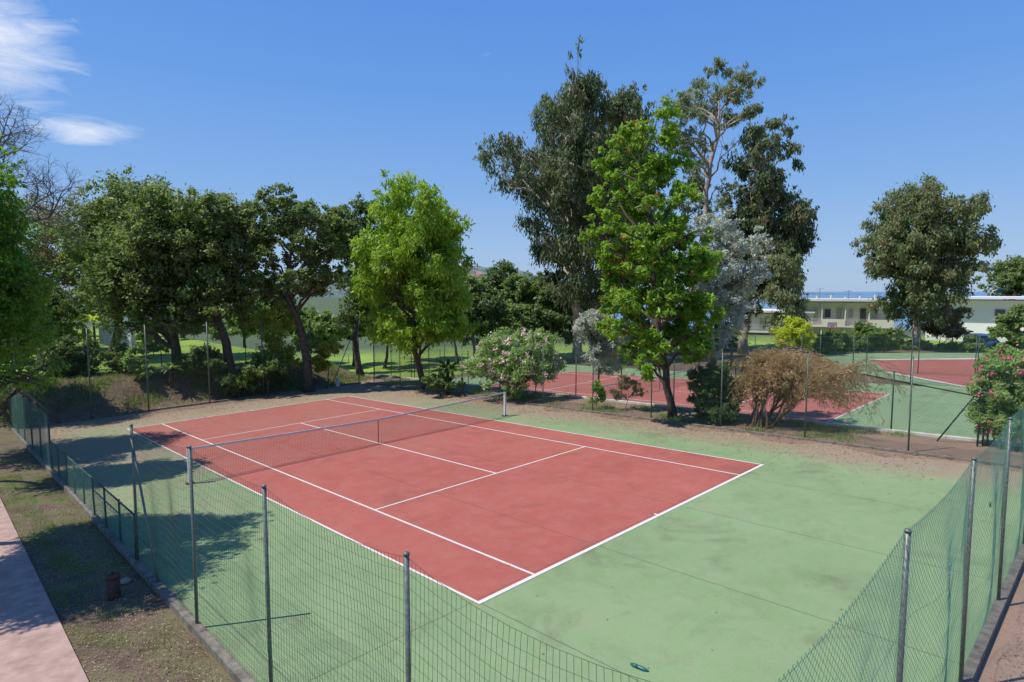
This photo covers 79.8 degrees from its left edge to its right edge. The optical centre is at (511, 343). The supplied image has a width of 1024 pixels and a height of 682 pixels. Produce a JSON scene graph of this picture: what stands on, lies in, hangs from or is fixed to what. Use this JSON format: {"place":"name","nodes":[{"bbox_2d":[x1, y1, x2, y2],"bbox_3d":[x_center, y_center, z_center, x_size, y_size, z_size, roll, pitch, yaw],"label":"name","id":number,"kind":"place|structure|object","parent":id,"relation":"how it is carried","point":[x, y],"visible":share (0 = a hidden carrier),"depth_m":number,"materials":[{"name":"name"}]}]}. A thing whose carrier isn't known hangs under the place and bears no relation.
{"place":"outdoors","nodes":[
{"label":"outdoors","id":0,"kind":"place"},
{"bbox_2d":[0,498,88,681],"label":"path","id":1,"kind":"structure","parent":0,"point":[35,645],"depth_m":9.84,"materials":[{"name":"concrete"}]},
{"bbox_2d":[63,265,537,297],"bbox_3d":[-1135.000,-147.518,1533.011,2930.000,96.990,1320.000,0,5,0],"label":"hills","id":2,"kind":"structure","parent":0,"point":[335,293],"depth_m":1195.99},
{"bbox_2d":[0,298,1023,681],"bbox_3d":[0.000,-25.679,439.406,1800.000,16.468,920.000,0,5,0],"label":"ground","id":3,"kind":"structure","parent":0,"point":[18,458],"depth_m":18.18,"materials":[{"name":"soil"}]},
{"bbox_2d":[0,134,58,392],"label":"locust tree","id":4,"kind":"object","parent":3,"relation":"on","point":[15,298],"visible":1,"depth_m":13.07,"materials":[{"name":"green plant"}]},
{"bbox_2d":[9,387,51,468],"bbox_3d":[-19.123,3.142,24.183,0.078,2.504,11.560,-5,7,-44],"label":"wire fence","id":5,"kind":"object","parent":3,"relation":"on","point":[24,422],"visible":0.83,"depth_m":23.30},
{"bbox_2d":[0,164,71,415],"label":"locust tree","id":6,"kind":"object","parent":3,"relation":"on","point":[26,384],"visible":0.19,"depth_m":23.08,"materials":[{"name":"green plant"}]},
{"bbox_2d":[1,283,78,363],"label":"background tree","id":7,"kind":"object","parent":3,"relation":"on","point":[58,311],"visible":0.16,"depth_m":40.92,"materials":[{"name":"green plant"}]},
{"bbox_2d":[0,95,89,365],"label":"bare tree","id":8,"kind":"object","parent":3,"relation":"on","point":[43,180],"visible":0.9,"depth_m":35.95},
{"bbox_2d":[5,192,88,339],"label":"background tree","id":9,"kind":"object","parent":3,"relation":"on","point":[64,278],"visible":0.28,"depth_m":47.42,"materials":[{"name":"green plant"}]},
{"bbox_2d":[25,334,109,377],"bbox_3d":[-24.721,0.876,34.327,3.713,2.839,3.516,0,5,0],"label":"shrub","id":10,"kind":"object","parent":3,"relation":"on","point":[83,367],"visible":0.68,"depth_m":33.95,"materials":[{"name":"green plant"}]},
{"bbox_2d":[61,316,92,339],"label":"shrub","id":11,"kind":"object","parent":3,"relation":"on","point":[79,323],"visible":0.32,"depth_m":50.42,"materials":[{"name":"green plant"}]},
{"bbox_2d":[49,298,147,321],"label":"hedge","id":12,"kind":"object","parent":3,"relation":"on","point":[75,313],"visible":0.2,"depth_m":63.30,"materials":[{"name":"green plant"}]},
{"bbox_2d":[0,471,212,681],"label":"grass","id":13,"kind":"structure","parent":3,"relation":"on","point":[61,563],"depth_m":12.28,"materials":[{"name":"green plant"}]},
{"bbox_2d":[38,164,179,358],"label":"oak tree","id":14,"kind":"object","parent":3,"relation":"on","point":[98,210],"visible":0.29,"depth_m":40.71,"materials":[{"name":"green plant"}]},
{"bbox_2d":[105,571,120,600],"bbox_3d":[-7.120,4.314,10.946,0.240,0.510,0.237,0,5,0],"label":"garden bollard","id":15,"kind":"object","parent":3,"relation":"on","point":[113,586],"visible":1,"depth_m":10.87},
{"bbox_2d":[97,323,135,346],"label":"garden wall","id":16,"kind":"structure","parent":3,"relation":"on","point":[108,337],"depth_m":50.41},
{"bbox_2d":[9,500,225,681],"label":"fallen leaves","id":17,"kind":"object","parent":3,"relation":"on","point":[110,602],"visible":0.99,"depth_m":10.40,"materials":[{"name":"brown plant"}]},
{"bbox_2d":[98,342,141,372],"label":"shrub","id":18,"kind":"object","parent":3,"relation":"on","point":[118,358],"visible":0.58,"depth_m":34.96,"materials":[{"name":"green plant"}]},
{"bbox_2d":[11,428,255,681],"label":"kerb","id":19,"kind":"structure","parent":3,"relation":"on","point":[228,663],"depth_m":10.79,"materials":[{"name":"concrete"}]},
{"bbox_2d":[50,441,135,558],"bbox_3d":[-11.327,3.856,16.203,0.072,1.541,10.687,-5,7,-44],"label":"fence","id":20,"kind":"object","parent":19,"relation":"on","point":[104,507],"visible":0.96,"depth_m":15.19,"materials":[{"name":"green metal"}]},
{"bbox_2d":[120,345,156,380],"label":"shrub","id":21,"kind":"object","parent":3,"relation":"on","point":[138,364],"visible":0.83,"depth_m":33.97,"materials":[{"name":"green plant"}]},
{"bbox_2d":[72,180,212,365],"bbox_3d":[-21.863,-3.954,36.867,7.979,11.551,6.758,0,5,0],"label":"oak tree","id":22,"kind":"object","parent":3,"relation":"on","point":[134,260],"visible":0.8,"depth_m":35.22,"materials":[{"name":"green plant"}]},
{"bbox_2d":[133,337,169,355],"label":"shrub","id":23,"kind":"object","parent":3,"relation":"on","point":[154,346],"visible":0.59,"depth_m":44.87,"materials":[{"name":"green plant"}]},
{"bbox_2d":[157,362,184,387],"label":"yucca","id":24,"kind":"object","parent":3,"relation":"on","point":[170,369],"visible":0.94,"depth_m":34.72,"materials":[{"name":"green plant"}]},
{"bbox_2d":[21,340,348,376],"bbox_3d":[-20.211,1.562,37.761,22.579,2.998,0.090,-5,7,-44],"label":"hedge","id":25,"kind":"object","parent":3,"relation":"on","point":[160,351],"visible":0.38,"depth_m":36.81,"materials":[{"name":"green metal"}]},
{"bbox_2d":[13,318,359,425],"bbox_3d":[-16.398,1.129,34.162,17.698,4.782,0.093,-5,7,-44],"label":"wire fence","id":26,"kind":"object","parent":3,"relation":"on","point":[147,375],"visible":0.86,"depth_m":32.59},
{"bbox_2d":[1,358,371,428],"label":"fallen leaves","id":27,"kind":"object","parent":3,"relation":"on","point":[159,392],"visible":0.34,"depth_m":34.06,"materials":[{"name":"brown plant"}]},
{"bbox_2d":[0,357,375,426],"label":"grass","id":28,"kind":"structure","parent":3,"relation":"on","point":[364,378],"depth_m":33.39,"materials":[{"name":"green plant"}]},
{"bbox_2d":[173,353,204,377],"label":"shrub","id":29,"kind":"object","parent":3,"relation":"on","point":[193,373],"visible":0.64,"depth_m":36.11,"materials":[{"name":"green plant"}]},
{"bbox_2d":[26,382,360,427],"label":"kerb","id":30,"kind":"structure","parent":3,"relation":"on","point":[113,415],"depth_m":33.08,"materials":[{"name":"concrete"}]},
{"bbox_2d":[182,342,228,398],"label":"shrub","id":31,"kind":"object","parent":3,"relation":"on","point":[217,359],"visible":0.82,"depth_m":34.87,"materials":[{"name":"green plant"}]},
{"bbox_2d":[28,384,387,440],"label":"fallen leaves","id":32,"kind":"object","parent":3,"relation":"on","point":[204,406],"visible":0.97,"depth_m":32.01,"materials":[{"name":"brown plant"}]},
{"bbox_2d":[163,183,270,375],"bbox_3d":[-17.507,-3.222,36.560,6.055,12.116,5.794,0,5,0],"label":"oak tree","id":33,"kind":"object","parent":3,"relation":"on","point":[210,274],"visible":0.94,"depth_m":35.12,"materials":[{"name":"green plant"}]},
{"bbox_2d":[135,308,324,340],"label":"hedge","id":34,"kind":"object","parent":3,"relation":"on","point":[214,330],"visible":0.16,"depth_m":59.82,"materials":[{"name":"green plant"}]},
{"bbox_2d":[215,373,260,397],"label":"shrub","id":35,"kind":"object","parent":3,"relation":"on","point":[242,384],"visible":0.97,"depth_m":35.20,"materials":[{"name":"green plant"}]},
{"bbox_2d":[221,295,272,347],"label":"background tree","id":36,"kind":"object","parent":3,"relation":"on","point":[230,325],"visible":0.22,"depth_m":55.52,"materials":[{"name":"green plant"}]},
{"bbox_2d":[236,350,293,396],"bbox_3d":[-14.502,1.812,35.872,2.975,2.904,3.044,0,5,0],"label":"shrub","id":37,"kind":"object","parent":3,"relation":"on","point":[260,370],"visible":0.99,"depth_m":35.59,"materials":[{"name":"green plant"}]},
{"bbox_2d":[254,283,296,330],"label":"background tree","id":38,"kind":"object","parent":3,"relation":"on","point":[269,303],"visible":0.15,"depth_m":58.35,"materials":[{"name":"green plant"}]},
{"bbox_2d":[241,299,309,386],"bbox_3d":[-14.609,-0.016,38.303,3.821,5.760,4.167,0,5,0],"label":"shrub","id":39,"kind":"object","parent":3,"relation":"on","point":[264,315],"visible":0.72,"depth_m":37.76,"materials":[{"name":"green plant"}]},
{"bbox_2d":[234,182,357,391],"bbox_3d":[-12.799,-3.213,37.061,6.816,12.652,5.446,0,5,0],"label":"oak tree","id":40,"kind":"object","parent":3,"relation":"on","point":[291,219],"visible":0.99,"depth_m":35.73,"materials":[{"name":"green plant"}]},
{"bbox_2d":[305,309,345,349],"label":"background tree","id":41,"kind":"object","parent":3,"relation":"on","point":[323,340],"visible":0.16,"depth_m":60.76,"materials":[{"name":"green plant"}]},
{"bbox_2d":[308,335,344,388],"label":"shrub","id":42,"kind":"object","parent":3,"relation":"on","point":[329,347],"visible":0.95,"depth_m":38.05,"materials":[{"name":"green plant"}]},
{"bbox_2d":[326,192,399,376],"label":"oak tree","id":43,"kind":"object","parent":3,"relation":"on","point":[347,313],"visible":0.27,"depth_m":42.24,"materials":[{"name":"green plant"}]},
{"bbox_2d":[300,310,464,341],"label":"hedge","id":44,"kind":"object","parent":3,"relation":"on","point":[317,327],"visible":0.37,"depth_m":55.91,"materials":[{"name":"green plant"}]},
{"bbox_2d":[359,302,411,368],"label":"background tree","id":45,"kind":"object","parent":3,"relation":"on","point":[385,343],"visible":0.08,"depth_m":59.85,"materials":[{"name":"green plant"}]},
{"bbox_2d":[129,424,649,681],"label":"wire fence","id":46,"kind":"object","parent":3,"relation":"on","point":[406,601],"visible":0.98,"depth_m":7.61,"materials":[{"name":"metal"}]},
{"bbox_2d":[344,168,481,389],"bbox_3d":[-5.752,-3.601,35.852,7.987,13.088,7.498,0,5,0],"label":"locust tree","id":47,"kind":"object","parent":3,"relation":"on","point":[399,245],"visible":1,"depth_m":34.40,"materials":[{"name":"green plant"}]},
{"bbox_2d":[421,370,465,396],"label":"shrub","id":48,"kind":"object","parent":3,"relation":"on","point":[434,382],"visible":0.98,"depth_m":33.13,"materials":[{"name":"green plant"}]},
{"bbox_2d":[423,359,473,393],"bbox_3d":[-3.572,1.889,34.346,3.057,2.022,2.921,2,5,27],"label":"palm","id":49,"kind":"object","parent":3,"relation":"on","point":[447,368],"visible":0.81,"depth_m":33.99,"materials":[{"name":"green plant"}]},
{"bbox_2d":[374,330,552,377],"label":"wire fence","id":50,"kind":"object","parent":3,"relation":"on","point":[475,338],"visible":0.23,"depth_m":49.30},
{"bbox_2d":[461,272,500,354],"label":"background tree","id":51,"kind":"object","parent":3,"relation":"on","point":[480,284],"visible":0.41,"depth_m":58.77,"materials":[{"name":"green plant"}]},
{"bbox_2d":[462,292,510,366],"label":"background tree","id":52,"kind":"object","parent":3,"relation":"on","point":[485,318],"visible":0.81,"depth_m":56.91,"materials":[{"name":"green plant"}]},
{"bbox_2d":[484,259,518,299],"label":"background tree","id":53,"kind":"object","parent":3,"relation":"on","point":[495,274],"visible":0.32,"depth_m":65.04,"materials":[{"name":"green plant"}]},
{"bbox_2d":[461,326,565,397],"bbox_3d":[0.106,1.077,31.768,5.514,3.848,5.700,0,5,0],"label":"oleander shrub","id":54,"kind":"object","parent":3,"relation":"on","point":[501,361],"visible":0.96,"depth_m":30.57,"materials":[{"name":"green plant"}]},
{"bbox_2d":[493,298,535,343],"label":"background tree","id":55,"kind":"object","parent":3,"relation":"on","point":[513,322],"visible":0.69,"depth_m":57.78,"materials":[{"name":"green plant"}]},
{"bbox_2d":[458,317,582,346],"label":"hedge","id":56,"kind":"object","parent":3,"relation":"on","point":[569,334],"visible":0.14,"depth_m":62.72,"materials":[{"name":"green plant"}]},
{"bbox_2d":[20,384,1023,681],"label":"court surround","id":57,"kind":"object","parent":3,"relation":"on","point":[710,586],"visible":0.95,"depth_m":11.05,"materials":[{"name":"concrete"}]},
{"bbox_2d":[25,428,215,548],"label":"fallen leaves","id":58,"kind":"object","parent":57,"relation":"on","point":[115,486],"visible":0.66,"depth_m":17.66,"materials":[{"name":"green plant"}]},
{"bbox_2d":[185,391,507,484],"bbox_3d":[-4.883,3.103,22.425,13.018,1.298,0.243,-5,7,-44],"label":"tennis net","id":59,"kind":"object","parent":57,"relation":"on","point":[442,409],"visible":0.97,"depth_m":21.66,"materials":[{"name":"black fabric"}]},
{"bbox_2d":[133,396,760,600],"bbox_3d":[-4.898,3.651,22.488,10.970,1.077,23.770,-5,7,-44],"label":"court playing area","id":60,"kind":"object","parent":57,"relation":"on","point":[534,517],"visible":1,"depth_m":17.32,"materials":[{"name":"concrete"}]},
{"bbox_2d":[128,396,763,603],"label":"court lines","id":61,"kind":"object","parent":60,"relation":"on","point":[533,575],"visible":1,"depth_m":15.02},
{"bbox_2d":[320,382,957,493],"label":"fallen leaves","id":62,"kind":"object","parent":57,"relation":"on","point":[370,385],"visible":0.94,"depth_m":24.36,"materials":[{"name":"brown plant"}]},
{"bbox_2d":[496,270,555,309],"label":"background tree","id":63,"kind":"object","parent":3,"relation":"on","point":[524,289],"visible":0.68,"depth_m":62.76,"materials":[{"name":"green plant"}]},
{"bbox_2d":[517,303,571,342],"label":"background tree","id":64,"kind":"object","parent":3,"relation":"on","point":[548,320],"visible":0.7,"depth_m":58.67,"materials":[{"name":"green plant"}]},
{"bbox_2d":[532,267,561,342],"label":"background tree","id":65,"kind":"object","parent":3,"relation":"on","point":[553,277],"visible":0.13,"depth_m":64.81,"materials":[{"name":"green plant"}]},
{"bbox_2d":[472,34,641,362],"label":"eucalyptus tree","id":66,"kind":"object","parent":3,"relation":"on","point":[559,188],"visible":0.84,"depth_m":55.01,"materials":[{"name":"green plant"}]},
{"bbox_2d":[587,379,606,407],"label":"shrub","id":67,"kind":"object","parent":3,"relation":"on","point":[601,388],"visible":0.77,"depth_m":27.68,"materials":[{"name":"green plant"}]},
{"bbox_2d":[571,308,626,385],"bbox_3d":[4.462,0.804,31.085,2.976,5.266,2.770,0,5,0],"label":"silver shrub","id":68,"kind":"object","parent":3,"relation":"on","point":[586,322],"visible":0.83,"depth_m":30.57,"materials":[{"name":"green plant"}]},
{"bbox_2d":[609,373,647,409],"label":"shrub","id":69,"kind":"object","parent":3,"relation":"on","point":[622,383],"visible":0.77,"depth_m":27.14,"materials":[{"name":"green plant"}]},
{"bbox_2d":[603,80,672,342],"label":"eucalyptus tree","id":70,"kind":"object","parent":3,"relation":"on","point":[642,113],"visible":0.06,"depth_m":61.28,"materials":[{"name":"green plant"}]},
{"bbox_2d":[377,377,918,443],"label":"grass","id":71,"kind":"structure","parent":3,"relation":"on","point":[691,420],"depth_m":24.34,"materials":[{"name":"green plant"}]},
{"bbox_2d":[578,88,729,417],"bbox_3d":[5.770,-3.246,24.917,6.136,12.932,5.354,0,5,0],"label":"silk oak tree","id":72,"kind":"object","parent":3,"relation":"on","point":[645,247],"visible":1,"depth_m":23.62,"materials":[{"name":"green plant"}]},
{"bbox_2d":[570,320,750,349],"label":"hedge","id":73,"kind":"object","parent":3,"relation":"on","point":[735,345],"visible":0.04,"depth_m":65.61,"materials":[{"name":"green plant"}]},
{"bbox_2d":[390,347,994,439],"bbox_3d":[3.458,2.235,33.208,0.102,4.548,36.054,-5,7,-44],"label":"wire fence","id":74,"kind":"object","parent":3,"relation":"on","point":[891,407],"visible":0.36,"depth_m":24.62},
{"bbox_2d":[365,382,1022,468],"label":"kerb","id":75,"kind":"structure","parent":3,"relation":"on","point":[798,438],"depth_m":22.20,"materials":[{"name":"concrete"}]},
{"bbox_2d":[373,340,1023,463],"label":"wire fence","id":76,"kind":"object","parent":3,"relation":"on","point":[806,395],"visible":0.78,"depth_m":21.62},
{"bbox_2d":[380,374,1022,446],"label":"kerb","id":77,"kind":"structure","parent":3,"relation":"on","point":[845,425],"depth_m":23.02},
{"bbox_2d":[654,55,766,329],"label":"eucalyptus tree","id":78,"kind":"object","parent":3,"relation":"on","point":[733,96],"visible":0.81,"depth_m":60.95,"materials":[{"name":"green plant"}]},
{"bbox_2d":[685,357,748,424],"bbox_3d":[8.068,2.007,24.099,2.495,2.903,2.552,0,5,0],"label":"oleander shrub","id":79,"kind":"object","parent":3,"relation":"on","point":[699,400],"visible":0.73,"depth_m":23.68,"materials":[{"name":"green plant"}]},
{"bbox_2d":[452,364,997,440],"bbox_3d":[10.085,3.017,39.885,18.300,1.664,36.200,-5,7,-44],"label":"second court surround","id":80,"kind":"object","parent":3,"relation":"on","point":[931,412],"depth_m":30.52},
{"bbox_2d":[492,371,889,421],"bbox_3d":[9.627,3.016,39.977,10.970,1.077,23.770,-5,7,-44],"label":"second court playing area","id":81,"kind":"object","parent":80,"relation":"on","point":[682,386],"visible":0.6,"depth_m":38.06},
{"bbox_2d":[676,206,774,398],"bbox_3d":[9.654,-1.055,28.194,4.680,10.117,4.289,0,5,0],"label":"silver tree","id":82,"kind":"object","parent":3,"relation":"on","point":[731,279],"visible":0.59,"depth_m":27.07,"materials":[{"name":"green plant"}]},
{"bbox_2d":[716,112,820,353],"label":"eucalyptus tree","id":83,"kind":"object","parent":3,"relation":"on","point":[789,221],"visible":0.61,"depth_m":59.17,"materials":[{"name":"green plant"}]},
{"bbox_2d":[734,309,814,334],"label":"apartment building","id":84,"kind":"structure","parent":3,"relation":"on","point":[755,323],"depth_m":84.53,"materials":[{"name":"paint"}]},
{"bbox_2d":[760,246,810,348],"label":"eucalyptus tree","id":85,"kind":"object","parent":3,"relation":"on","point":[790,302],"visible":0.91,"depth_m":55.33,"materials":[{"name":"green plant"}]},
{"bbox_2d":[553,332,1022,386],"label":"wire fence","id":86,"kind":"object","parent":3,"relation":"on","point":[853,343],"visible":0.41,"depth_m":39.17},
{"bbox_2d":[771,315,817,350],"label":"shrub","id":87,"kind":"object","parent":3,"relation":"on","point":[798,327],"visible":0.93,"depth_m":44.66,"materials":[{"name":"yellow plant"}]},
{"bbox_2d":[719,338,917,428],"bbox_3d":[10.908,1.562,22.747,5.951,3.252,6.210,-1,5,-13],"label":"tamarisk shrub","id":88,"kind":"object","parent":3,"relation":"on","point":[787,371],"visible":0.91,"depth_m":22.10,"materials":[{"name":"brown plant"}]},
{"bbox_2d":[809,332,834,354],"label":"shrub","id":89,"kind":"object","parent":3,"relation":"on","point":[825,347],"visible":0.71,"depth_m":57.80,"materials":[{"name":"green plant"}]},
{"bbox_2d":[822,328,853,352],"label":"shrub","id":90,"kind":"object","parent":3,"relation":"on","point":[847,339],"visible":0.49,"depth_m":57.57,"materials":[{"name":"green plant"}]},
{"bbox_2d":[799,288,894,338],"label":"apartment building","id":91,"kind":"structure","parent":3,"relation":"on","point":[844,314],"depth_m":79.90,"materials":[{"name":"paint"}]},
{"bbox_2d":[844,320,883,352],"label":"shrub","id":92,"kind":"object","parent":3,"relation":"on","point":[864,330],"visible":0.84,"depth_m":57.72,"materials":[{"name":"green plant"}]},
{"bbox_2d":[873,326,906,352],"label":"shrub","id":93,"kind":"object","parent":3,"relation":"on","point":[889,333],"visible":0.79,"depth_m":57.72,"materials":[{"name":"green plant"}]},
{"bbox_2d":[778,336,1021,375],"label":"wire fence","id":94,"kind":"object","parent":3,"relation":"on","point":[820,342],"visible":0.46,"depth_m":42.60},
{"bbox_2d":[805,339,1023,351],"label":"hedge","id":95,"kind":"object","parent":3,"relation":"on","point":[929,345],"visible":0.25,"depth_m":61.71,"materials":[{"name":"green plant"}]},
{"bbox_2d":[823,353,1009,393],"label":"third court surround","id":96,"kind":"object","parent":3,"relation":"on","point":[863,355],"visible":0.2,"depth_m":52.09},
{"bbox_2d":[872,359,980,386],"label":"third court playing area","id":97,"kind":"object","parent":96,"relation":"on","point":[954,369],"visible":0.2,"depth_m":44.57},
{"bbox_2d":[849,172,1005,349],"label":"eucalyptus tree","id":98,"kind":"object","parent":3,"relation":"on","point":[917,269],"visible":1,"depth_m":59.23,"materials":[{"name":"green plant"}]},
{"bbox_2d":[921,304,973,342],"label":"shrub","id":99,"kind":"object","parent":3,"relation":"on","point":[955,329],"visible":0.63,"depth_m":63.10,"materials":[{"name":"green plant"}]},
{"bbox_2d":[959,334,986,352],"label":"shrub","id":100,"kind":"object","parent":3,"relation":"on","point":[974,337],"visible":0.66,"depth_m":57.85,"materials":[{"name":"green plant"}]},
{"bbox_2d":[925,296,1023,341],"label":"house","id":101,"kind":"structure","parent":3,"relation":"on","point":[985,312],"depth_m":71.68,"materials":[{"name":"paint"}]},
{"bbox_2d":[936,385,1023,446],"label":"gate frame","id":102,"kind":"object","parent":3,"relation":"on","point":[978,429],"visible":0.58,"depth_m":18.86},
{"bbox_2d":[957,541,1023,681],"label":"kerb","id":103,"kind":"structure","parent":3,"relation":"on","point":[980,648],"depth_m":8.90,"materials":[{"name":"concrete"}]},
{"bbox_2d":[778,406,1023,681],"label":"chain link fence","id":104,"kind":"object","parent":103,"relation":"on","point":[907,536],"visible":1,"depth_m":6.99,"materials":[{"name":"green metal"}]},
{"bbox_2d":[961,342,1023,447],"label":"oleander shrub","id":105,"kind":"object","parent":3,"relation":"on","point":[1001,354],"visible":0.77,"depth_m":18.47,"materials":[{"name":"green plant"}]},
{"bbox_2d":[974,254,1023,299],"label":"pine tree","id":106,"kind":"object","parent":3,"relation":"on","point":[1013,276],"visible":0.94,"depth_m":93.67,"materials":[{"name":"green plant"}]},
{"bbox_2d":[986,304,1023,348],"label":"shrub","id":107,"kind":"object","parent":3,"relation":"on","point":[1009,325],"visible":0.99,"depth_m":23.83,"materials":[{"name":"green plant"}]},
{"bbox_2d":[0,0,1023,291],"label":"sky","id":108,"kind":"structure","parent":0,"point":[318,97],"materials":[{"name":"blue"}]},
{"bbox_2d":[615,292,1023,328],"bbox_3d":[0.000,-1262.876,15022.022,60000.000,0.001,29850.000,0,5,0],"label":"sea","id":109,"kind":"structure","parent":0,"point":[866,295],"depth_m":2061.78,"materials":[{"name":"blue liquid"}]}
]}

